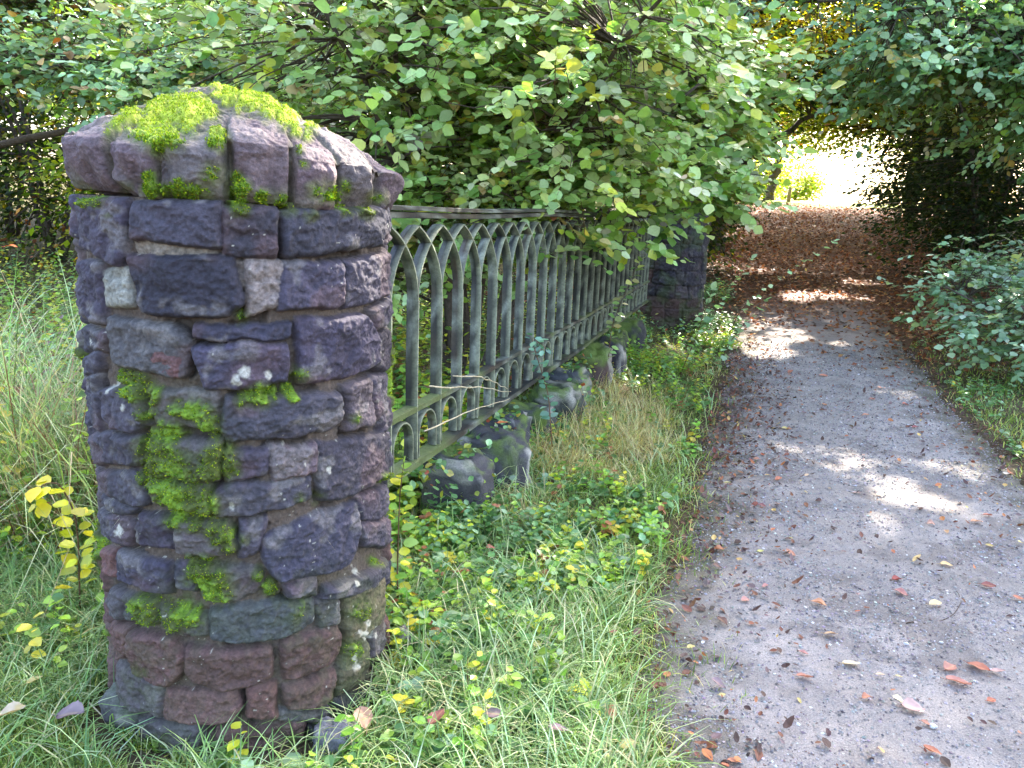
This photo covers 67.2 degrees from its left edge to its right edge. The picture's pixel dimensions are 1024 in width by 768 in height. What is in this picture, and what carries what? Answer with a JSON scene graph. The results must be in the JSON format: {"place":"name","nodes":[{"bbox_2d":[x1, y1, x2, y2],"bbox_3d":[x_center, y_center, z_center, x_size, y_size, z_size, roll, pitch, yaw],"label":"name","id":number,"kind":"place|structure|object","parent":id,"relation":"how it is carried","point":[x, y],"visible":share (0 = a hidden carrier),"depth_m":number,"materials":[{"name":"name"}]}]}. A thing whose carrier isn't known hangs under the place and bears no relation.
{"place":"outdoors","nodes":[
{"label":"outdoors","id":0,"kind":"place"},
{"bbox_2d":[0,3,1022,208],"label":"sky","id":1,"kind":"structure","parent":0,"point":[838,172],"materials":[{"name":"white"}]},
{"bbox_2d":[0,171,1023,767],"bbox_3d":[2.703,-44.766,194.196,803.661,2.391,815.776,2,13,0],"label":"ground","id":2,"kind":"structure","parent":0,"point":[674,343],"depth_m":9.44,"materials":[{"name":"soil"}]},
{"bbox_2d":[0,99,23,244],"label":"understorey bush","id":3,"kind":"object","parent":2,"relation":"on","point":[8,207],"visible":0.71,"depth_m":12.40,"materials":[{"name":"green plant"}]},
{"bbox_2d":[0,7,100,147],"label":"woodland tree","id":4,"kind":"object","parent":2,"relation":"on","point":[28,100],"depth_m":22.75,"materials":[{"name":"green plant"}]},
{"bbox_2d":[25,475,96,612],"bbox_3d":[-1.504,0.582,2.612,0.179,0.574,0.208,2,13,0],"label":"yellow sprig","id":5,"kind":"object","parent":2,"relation":"on","point":[44,510],"visible":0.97,"depth_m":2.59,"materials":[{"name":"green plant"}]},
{"bbox_2d":[0,0,136,272],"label":"understorey bush","id":6,"kind":"object","parent":2,"relation":"on","point":[45,232],"visible":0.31,"depth_m":12.92,"materials":[{"name":"green plant"}]},
{"bbox_2d":[0,0,137,242],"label":"understorey bush","id":7,"kind":"object","parent":2,"relation":"on","point":[9,220],"visible":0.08,"depth_m":16.43,"materials":[{"name":"green plant"}]},
{"bbox_2d":[0,0,179,147],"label":"woodland tree","id":8,"kind":"object","parent":2,"relation":"on","point":[30,7],"visible":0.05,"depth_m":18.16,"materials":[{"name":"green plant"}]},
{"bbox_2d":[0,0,211,273],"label":"understorey bush","id":9,"kind":"object","parent":2,"relation":"on","point":[59,153],"visible":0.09,"depth_m":11.16,"materials":[{"name":"green plant"}]},
{"bbox_2d":[98,683,138,729],"bbox_3d":[-1.109,0.936,2.245,0.174,0.151,0.151,2,13,0],"label":"loose stone","id":10,"kind":"object","parent":2,"relation":"on","point":[118,711],"visible":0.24,"depth_m":2.18,"materials":[{"name":"grey stone"}]},
{"bbox_2d":[54,0,210,49],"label":"woodland tree","id":11,"kind":"object","parent":2,"relation":"on","point":[165,25],"visible":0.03,"depth_m":17.13,"materials":[{"name":"green plant"}]},
{"bbox_2d":[7,2,290,118],"bbox_3d":[-10.436,-11.195,22.694,10.921,12.173,8.817,-3,14,-20],"label":"woodland tree","id":12,"kind":"object","parent":2,"relation":"on","point":[129,28],"visible":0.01,"depth_m":22.55,"materials":[{"name":"green plant"}]},
{"bbox_2d":[0,0,399,148],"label":"beech tree","id":13,"kind":"object","parent":2,"relation":"on","point":[55,69],"visible":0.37,"depth_m":7.15,"materials":[{"name":"green plant"}]},
{"bbox_2d":[0,248,440,763],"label":"tall grass","id":14,"kind":"structure","parent":2,"relation":"on","point":[59,468],"depth_m":3.21,"materials":[{"name":"green plant"}]},
{"bbox_2d":[61,81,404,756],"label":"stone pillar","id":15,"kind":"structure","parent":2,"relation":"on","point":[234,351],"depth_m":1.96,"materials":[{"name":"grey stone"}]},
{"bbox_2d":[387,205,651,487],"bbox_3d":[0.517,-0.770,5.801,0.088,1.058,7.284,6,14,17],"label":"iron railing","id":16,"kind":"object","parent":15,"relation":"attached to","point":[594,295],"visible":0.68,"depth_m":3.98,"materials":[{"name":"metal"}]},
{"bbox_2d":[423,398,509,431],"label":"twig","id":17,"kind":"object","parent":16,"relation":"on","point":[458,416],"visible":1,"depth_m":3.21,"materials":[{"name":"beige wood"}]},
{"bbox_2d":[429,385,510,391],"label":"twig","id":18,"kind":"object","parent":16,"relation":"on","point":[463,387],"visible":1,"depth_m":3.23,"materials":[{"name":"beige wood"}]},
{"bbox_2d":[453,375,505,387],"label":"twig","id":19,"kind":"object","parent":16,"relation":"on","point":[477,376],"visible":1,"depth_m":3.41,"materials":[{"name":"beige wood"}]},
{"bbox_2d":[110,0,372,120],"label":"understorey bush","id":20,"kind":"object","parent":2,"relation":"on","point":[160,23],"depth_m":15.93,"materials":[{"name":"green plant"}]},
{"bbox_2d":[0,233,579,551],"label":"undergrowth","id":21,"kind":"object","parent":2,"relation":"on","point":[399,387],"visible":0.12,"depth_m":5.27,"materials":[{"name":"green plant"}]},
{"bbox_2d":[189,0,402,129],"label":"understorey bush","id":22,"kind":"object","parent":2,"relation":"on","point":[370,116],"depth_m":12.50,"materials":[{"name":"green plant"}]},
{"bbox_2d":[312,716,358,759],"bbox_3d":[-0.492,0.993,2.149,0.132,0.108,0.101,2,13,0],"label":"loose stone","id":23,"kind":"object","parent":2,"relation":"on","point":[332,744],"visible":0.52,"depth_m":2.12,"materials":[{"name":"grey stone"}]},
{"bbox_2d":[244,0,433,116],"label":"woodland tree","id":24,"kind":"object","parent":2,"relation":"on","point":[325,23],"depth_m":22.17,"materials":[{"name":"green plant"}]},
{"bbox_2d":[387,456,418,597],"bbox_3d":[-0.396,0.559,2.829,0.180,0.606,0.133,12,17,37],"label":"climbing shoot","id":25,"kind":"object","parent":2,"relation":"on","point":[409,542],"visible":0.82,"depth_m":2.83,"materials":[{"name":"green plant"}]},
{"bbox_2d":[397,624,414,640],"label":"loose stone","id":26,"kind":"object","parent":2,"relation":"on","point":[404,628],"visible":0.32,"depth_m":2.59,"materials":[{"name":"grey stone"}]},
{"bbox_2d":[64,0,846,402],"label":"hazel shrub","id":27,"kind":"object","parent":2,"relation":"on","point":[554,60],"visible":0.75,"depth_m":4.56,"materials":[{"name":"green plant"}]},
{"bbox_2d":[420,444,494,514],"bbox_3d":[-0.267,0.510,3.714,0.383,0.405,0.297,7,14,21],"label":"boulder","id":28,"kind":"object","parent":2,"relation":"on","point":[479,466],"visible":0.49,"depth_m":3.58,"materials":[{"name":"stone"}]},
{"bbox_2d":[332,43,585,294],"bbox_3d":[-0.770,-3.878,12.029,4.785,4.907,4.280,2,13,0],"label":"understorey bush","id":29,"kind":"object","parent":2,"relation":"on","point":[454,212],"depth_m":11.76,"materials":[{"name":"green plant"}]},
{"bbox_2d":[455,422,532,493],"bbox_3d":[-0.101,0.431,4.007,0.432,0.436,0.331,2,13,0],"label":"boulder","id":30,"kind":"object","parent":2,"relation":"on","point":[509,448],"visible":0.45,"depth_m":3.88,"materials":[{"name":"stone"}]},
{"bbox_2d":[483,410,531,444],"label":"boulder","id":31,"kind":"object","parent":2,"relation":"on","point":[522,422],"visible":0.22,"depth_m":4.33,"materials":[{"name":"stone"}]},
{"bbox_2d":[0,305,1023,767],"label":"grass","id":32,"kind":"structure","parent":2,"relation":"on","point":[584,741],"depth_m":2.48,"materials":[{"name":"green plant"}]},
{"bbox_2d":[0,701,25,715],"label":"fallen leaf","id":33,"kind":"object","parent":32,"relation":"on","point":[13,706],"visible":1,"depth_m":2.12,"materials":[{"name":"beige plant"}]},
{"bbox_2d":[21,676,42,685],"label":"fallen leaf","id":34,"kind":"object","parent":32,"relation":"on","point":[32,679],"visible":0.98,"depth_m":2.28,"materials":[{"name":"yellow plant"}]},
{"bbox_2d":[51,700,84,718],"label":"fallen leaf","id":35,"kind":"object","parent":32,"relation":"on","point":[76,707],"visible":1,"depth_m":2.11,"materials":[{"name":"purple plant"}]},
{"bbox_2d":[353,706,372,734],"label":"fallen leaf","id":36,"kind":"object","parent":32,"relation":"on","point":[365,722],"visible":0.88,"depth_m":2.14,"materials":[{"name":"beige plant"}]},
{"bbox_2d":[427,708,444,724],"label":"fallen leaf","id":37,"kind":"object","parent":32,"relation":"on","point":[439,713],"visible":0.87,"depth_m":2.14,"materials":[{"name":"red plant"}]},
{"bbox_2d":[483,707,501,717],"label":"fallen leaf","id":38,"kind":"object","parent":32,"relation":"on","point":[492,711],"visible":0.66,"depth_m":2.17,"materials":[{"name":"grey plant"}]},
{"bbox_2d":[493,621,562,648],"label":"twig","id":39,"kind":"object","parent":32,"relation":"on","point":[528,632],"visible":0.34,"depth_m":2.62,"materials":[{"name":"brown plant"}]},
{"bbox_2d":[526,333,557,446],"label":"seedling","id":40,"kind":"object","parent":32,"relation":"on","point":[543,414],"visible":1,"depth_m":4.37,"materials":[{"name":"green plant"}]},
{"bbox_2d":[545,722,568,730],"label":"fallen leaf","id":41,"kind":"object","parent":32,"relation":"on","point":[558,726],"visible":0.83,"depth_m":2.11,"materials":[{"name":"plant"}]},
{"bbox_2d":[606,703,616,718],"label":"fallen leaf","id":42,"kind":"object","parent":32,"relation":"on","point":[610,712],"visible":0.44,"depth_m":2.23,"materials":[{"name":"brown plant"}]},
{"bbox_2d":[614,738,633,747],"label":"fallen leaf","id":43,"kind":"object","parent":32,"relation":"on","point":[624,745],"visible":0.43,"depth_m":2.10,"materials":[{"name":"yellow plant"}]},
{"bbox_2d":[632,627,641,634],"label":"fallen leaf","id":44,"kind":"object","parent":32,"relation":"on","point":[636,630],"visible":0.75,"depth_m":2.66,"materials":[{"name":"brown plant"}]},
{"bbox_2d":[0,278,1023,767],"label":"ground cover","id":45,"kind":"object","parent":2,"relation":"on","point":[474,534],"visible":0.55,"depth_m":3.19,"materials":[{"name":"green plant"}]},
{"bbox_2d":[503,399,556,442],"bbox_3d":[0.108,0.280,4.777,0.341,0.353,0.289,2,13,0],"label":"boulder","id":46,"kind":"object","parent":2,"relation":"on","point":[532,409],"visible":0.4,"depth_m":4.67,"materials":[{"name":"stone"}]},
{"bbox_2d":[528,379,586,427],"bbox_3d":[0.293,0.170,5.205,0.373,0.395,0.371,8,14,25],"label":"boulder","id":47,"kind":"object","parent":2,"relation":"on","point":[567,394],"visible":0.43,"depth_m":5.06,"materials":[{"name":"stone"}]},
{"bbox_2d":[539,364,591,396],"bbox_3d":[0.395,0.047,5.754,0.380,0.390,0.378,8,14,23],"label":"boulder","id":48,"kind":"object","parent":2,"relation":"on","point":[576,375],"visible":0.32,"depth_m":5.60,"materials":[{"name":"stone"}]},
{"bbox_2d":[565,342,613,388],"bbox_3d":[0.622,-0.079,6.263,0.408,0.526,0.352,7,14,18],"label":"boulder","id":49,"kind":"object","parent":2,"relation":"on","point":[599,352],"visible":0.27,"depth_m":6.10,"materials":[{"name":"stone"}]},
{"bbox_2d":[594,335,626,379],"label":"boulder","id":50,"kind":"object","parent":2,"relation":"on","point":[619,359],"visible":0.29,"depth_m":6.56,"materials":[{"name":"stone"}]},
{"bbox_2d":[508,165,718,277],"bbox_3d":[1.421,-4.402,13.306,4.736,5.356,3.862,2,13,0],"label":"understorey bush","id":51,"kind":"object","parent":2,"relation":"on","point":[598,218],"depth_m":13.47,"materials":[{"name":"green plant"}]},
{"bbox_2d":[602,330,628,358],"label":"boulder","id":52,"kind":"object","parent":2,"relation":"on","point":[622,334],"visible":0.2,"depth_m":7.23,"materials":[{"name":"stone"}]},
{"bbox_2d":[605,256,644,384],"bbox_3d":[0.842,-0.452,5.887,0.157,1.076,0.563,-1,13,-14],"label":"nettle","id":53,"kind":"object","parent":2,"relation":"on","point":[619,318],"visible":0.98,"depth_m":5.93,"materials":[{"name":"green plant"}]},
{"bbox_2d":[432,0,822,275],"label":"hazel shrub","id":54,"kind":"object","parent":2,"relation":"on","point":[751,130],"visible":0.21,"depth_m":5.89,"materials":[{"name":"green plant"}]},
{"bbox_2d":[614,318,646,352],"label":"boulder","id":55,"kind":"object","parent":2,"relation":"on","point":[635,329],"visible":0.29,"depth_m":7.81,"materials":[{"name":"stone"}]},
{"bbox_2d":[639,199,712,333],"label":"stone pillar","id":56,"kind":"structure","parent":2,"relation":"on","point":[675,293],"depth_m":9.23,"materials":[{"name":"grey stone"}]},
{"bbox_2d":[679,281,717,374],"bbox_3d":[1.675,-0.481,6.948,0.162,0.915,0.312,-10,18,-43],"label":"sapling","id":57,"kind":"object","parent":2,"relation":"on","point":[706,319],"visible":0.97,"depth_m":6.88,"materials":[{"name":"green plant"}]},
{"bbox_2d":[640,75,798,275],"bbox_3d":[3.562,-4.458,14.751,3.478,4.793,3.188,2,13,0],"label":"understorey bush","id":58,"kind":"object","parent":2,"relation":"on","point":[732,228],"visible":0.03,"depth_m":14.89,"materials":[{"name":"green plant"}]},
{"bbox_2d":[703,254,756,346],"bbox_3d":[2.413,-0.905,8.529,0.482,1.079,0.196,5,13,12],"label":"sapling","id":59,"kind":"object","parent":2,"relation":"on","point":[724,298],"visible":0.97,"depth_m":8.51,"materials":[{"name":"green plant"}]},
{"bbox_2d":[717,297,771,368],"bbox_3d":[2.199,-0.468,7.331,0.454,0.757,0.200,9,15,27],"label":"sapling","id":60,"kind":"object","parent":2,"relation":"on","point":[730,342],"visible":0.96,"depth_m":7.37,"materials":[{"name":"green plant"}]},
{"bbox_2d":[702,122,787,241],"bbox_3d":[4.753,-6.429,20.442,4.476,5.367,4.208,-8,16,-37],"label":"understorey bush","id":61,"kind":"object","parent":2,"relation":"on","point":[750,203],"visible":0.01,"depth_m":20.55,"materials":[{"name":"green plant"}]},
{"bbox_2d":[752,139,809,199],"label":"tree","id":62,"kind":"object","parent":2,"relation":"on","point":[783,173],"visible":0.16,"depth_m":113.82,"materials":[{"name":"yellow plant"}]},
{"bbox_2d":[726,239,839,340],"bbox_3d":[3.025,-1.021,8.682,1.112,1.282,0.266,7,14,18],"label":"sapling","id":63,"kind":"object","parent":2,"relation":"on","point":[770,285],"visible":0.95,"depth_m":8.66,"materials":[{"name":"green plant"}]},
{"bbox_2d":[714,0,858,31],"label":"woodland tree","id":64,"kind":"object","parent":2,"relation":"on","point":[752,12],"visible":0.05,"depth_m":13.44,"materials":[{"name":"green plant"}]},
{"bbox_2d":[786,187,791,201],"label":"wooden post","id":65,"kind":"object","parent":2,"relation":"on","point":[789,194],"visible":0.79,"depth_m":40.60,"materials":[{"name":"wood"}]},
{"bbox_2d":[770,153,836,200],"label":"tree","id":66,"kind":"object","parent":2,"relation":"on","point":[812,187],"visible":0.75,"depth_m":143.13,"materials":[{"name":"green plant"}]},
{"bbox_2d":[762,3,849,143],"bbox_3d":[7.494,-13.087,30.799,11.022,12.283,8.707,2,13,0],"label":"woodland tree","id":67,"kind":"object","parent":2,"relation":"on","point":[790,79],"depth_m":30.13,"materials":[{"name":"green plant"}]},
{"bbox_2d":[735,0,893,87],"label":"woodland tree","id":68,"kind":"object","parent":2,"relation":"on","point":[813,28],"visible":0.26,"depth_m":14.37,"materials":[{"name":"green plant"}]},
{"bbox_2d":[762,106,871,199],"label":"park tree","id":69,"kind":"object","parent":2,"relation":"on","point":[776,174],"depth_m":42.33,"materials":[{"name":"green plant"}]},
{"bbox_2d":[742,30,928,197],"bbox_3d":[13.251,-11.559,31.599,14.494,9.184,6.452,2,13,0],"label":"woodland tree","id":70,"kind":"object","parent":2,"relation":"on","point":[814,145],"visible":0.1,"depth_m":31.72,"materials":[{"name":"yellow plant"}]},
{"bbox_2d":[751,0,965,38],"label":"woodland tree","id":71,"kind":"object","parent":2,"relation":"on","point":[841,6],"visible":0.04,"depth_m":17.91,"materials":[{"name":"green plant"}]},
{"bbox_2d":[705,0,1019,252],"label":"woodland tree","id":72,"kind":"object","parent":2,"relation":"on","point":[802,117],"visible":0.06,"depth_m":17.58,"materials":[{"name":"green plant"}]},
{"bbox_2d":[709,0,1023,220],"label":"beech tree","id":73,"kind":"object","parent":2,"relation":"on","point":[990,47],"visible":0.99,"depth_m":8.60,"materials":[{"name":"green plant"}]},
{"bbox_2d":[763,9,1019,219],"bbox_3d":[11.337,-8.905,23.238,10.753,9.124,6.640,7,14,21],"label":"woodland tree","id":74,"kind":"object","parent":2,"relation":"on","point":[863,124],"visible":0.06,"depth_m":23.49,"materials":[{"name":"green plant"}]},
{"bbox_2d":[822,1,1005,219],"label":"woodland tree","id":75,"kind":"object","parent":2,"relation":"on","point":[919,148],"depth_m":30.16,"materials":[{"name":"green plant"}]},
{"bbox_2d":[831,16,1023,278],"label":"evergreen bush","id":76,"kind":"object","parent":2,"relation":"on","point":[978,205],"visible":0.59,"depth_m":15.15,"materials":[{"name":"green plant"}]},
{"bbox_2d":[836,101,1023,250],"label":"evergreen bush","id":77,"kind":"object","parent":2,"relation":"on","point":[882,170],"visible":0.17,"depth_m":21.09,"materials":[{"name":"green plant"}]},
{"bbox_2d":[857,122,1020,220],"bbox_3d":[16.748,-9.230,29.489,6.513,6.162,5.322,2,13,0],"label":"understorey bush","id":78,"kind":"object","parent":2,"relation":"on","point":[899,153],"visible":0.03,"depth_m":29.91,"materials":[{"name":"green plant"}]},
{"bbox_2d":[877,217,1023,382],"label":"bramble bush","id":79,"kind":"object","parent":2,"relation":"on","point":[1006,317],"visible":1,"depth_m":7.57,"materials":[{"name":"green plant"}]},
{"bbox_2d":[955,154,1023,290],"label":"evergreen bush","id":80,"kind":"object","parent":2,"relation":"on","point":[1015,209],"visible":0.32,"depth_m":12.81,"materials":[{"name":"green plant"}]},
{"bbox_2d":[640,289,1023,767],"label":"path","id":81,"kind":"structure","parent":0,"point":[999,694],"depth_m":3.21,"materials":[{"name":"grey gravel"}]},
{"bbox_2d":[710,545,723,549],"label":"fallen leaf","id":82,"kind":"object","parent":81,"relation":"on","point":[718,547],"visible":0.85,"depth_m":3.51,"materials":[{"name":"plant"}]},
{"bbox_2d":[709,677,725,688],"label":"fallen leaf","id":83,"kind":"object","parent":81,"relation":"on","point":[717,680],"visible":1,"depth_m":2.50,"materials":[{"name":"plant"}]},
{"bbox_2d":[716,616,726,624],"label":"fallen leaf","id":84,"kind":"object","parent":81,"relation":"on","point":[723,619],"visible":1,"depth_m":2.89,"materials":[{"name":"brown plant"}]},
{"bbox_2d":[724,757,737,761],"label":"fallen leaf","id":85,"kind":"object","parent":81,"relation":"on","point":[731,759],"visible":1,"depth_m":2.15,"materials":[{"name":"plant"}]},
{"bbox_2d":[741,596,749,600],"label":"fallen leaf","id":86,"kind":"object","parent":81,"relation":"on","point":[743,598],"visible":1,"depth_m":3.05,"materials":[{"name":"pink plant"}]},
{"bbox_2d":[792,672,812,677],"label":"fallen leaf","id":87,"kind":"object","parent":81,"relation":"on","point":[802,674],"visible":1,"depth_m":2.55,"materials":[{"name":"orange plant"}]},
{"bbox_2d":[808,598,826,605],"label":"fallen leaf","id":88,"kind":"object","parent":81,"relation":"on","point":[820,600],"visible":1,"depth_m":3.02,"materials":[{"name":"plant"}]},
{"bbox_2d":[626,202,1023,767],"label":"leaf litter","id":89,"kind":"object","parent":81,"relation":"on","point":[788,722],"visible":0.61,"depth_m":9.13,"materials":[{"name":"brown plant"}]},
{"bbox_2d":[838,660,859,663],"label":"fallen leaf","id":90,"kind":"object","parent":81,"relation":"on","point":[848,662],"visible":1,"depth_m":2.62,"materials":[{"name":"beige plant"}]},
{"bbox_2d":[861,692,870,698],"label":"fallen leaf","id":91,"kind":"object","parent":81,"relation":"on","point":[864,695],"visible":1,"depth_m":2.44,"materials":[{"name":"orange plant"}]},
{"bbox_2d":[889,694,902,702],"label":"fallen leaf","id":92,"kind":"object","parent":81,"relation":"on","point":[897,697],"visible":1,"depth_m":2.42,"materials":[{"name":"beige plant"}]},
{"bbox_2d":[891,575,900,579],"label":"fallen leaf","id":93,"kind":"object","parent":81,"relation":"on","point":[894,577],"visible":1,"depth_m":3.23,"materials":[{"name":"red plant"}]},
{"bbox_2d":[893,588,907,594],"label":"fallen leaf","id":94,"kind":"object","parent":81,"relation":"on","point":[902,591],"visible":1,"depth_m":3.12,"materials":[{"name":"plant"}]},
{"bbox_2d":[896,697,925,711],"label":"fallen leaf","id":95,"kind":"object","parent":81,"relation":"on","point":[911,703],"visible":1,"depth_m":2.40,"materials":[{"name":"pink plant"}]},
{"bbox_2d":[919,744,941,753],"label":"fallen leaf","id":96,"kind":"object","parent":81,"relation":"on","point":[931,748],"visible":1,"depth_m":2.20,"materials":[{"name":"plant"}]},
{"bbox_2d":[929,723,937,728],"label":"pebble","id":97,"kind":"object","parent":81,"relation":"on","point":[933,726],"visible":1,"depth_m":2.31,"materials":[{"name":"stone"}]},
{"bbox_2d":[906,592,960,623],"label":"twig","id":98,"kind":"object","parent":81,"relation":"on","point":[940,620],"visible":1,"depth_m":2.96,"materials":[{"name":"wood"}]},
{"bbox_2d":[927,599,941,604],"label":"fallen leaf","id":99,"kind":"object","parent":81,"relation":"on","point":[934,602],"visible":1,"depth_m":3.03,"materials":[{"name":"beige plant"}]},
{"bbox_2d":[937,561,952,565],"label":"fallen leaf","id":100,"kind":"object","parent":81,"relation":"on","point":[945,562],"visible":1,"depth_m":3.38,"materials":[{"name":"yellow plant"}]},
{"bbox_2d":[943,661,956,669],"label":"fallen leaf","id":101,"kind":"object","parent":81,"relation":"on","point":[947,665],"visible":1,"depth_m":2.61,"materials":[{"name":"plant"}]},
{"bbox_2d":[940,675,971,684],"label":"fallen leaf","id":102,"kind":"object","parent":81,"relation":"on","point":[956,679],"visible":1,"depth_m":2.54,"materials":[{"name":"plant"}]},
{"bbox_2d":[963,660,989,670],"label":"fallen leaf","id":103,"kind":"object","parent":81,"relation":"on","point":[979,665],"visible":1,"depth_m":2.62,"materials":[{"name":"orange plant"}]},
{"bbox_2d":[979,581,995,586],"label":"fallen leaf","id":104,"kind":"object","parent":81,"relation":"on","point":[987,584],"visible":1,"depth_m":3.21,"materials":[{"name":"plant"}]},
{"bbox_2d":[985,697,995,701],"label":"fallen leaf","id":105,"kind":"object","parent":81,"relation":"on","point":[990,699],"visible":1,"depth_m":2.44,"materials":[{"name":"orange plant"}]},
{"bbox_2d":[991,668,1004,671],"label":"fallen leaf","id":106,"kind":"object","parent":81,"relation":"on","point":[997,670],"visible":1,"depth_m":2.60,"materials":[{"name":"plant"}]}
]}

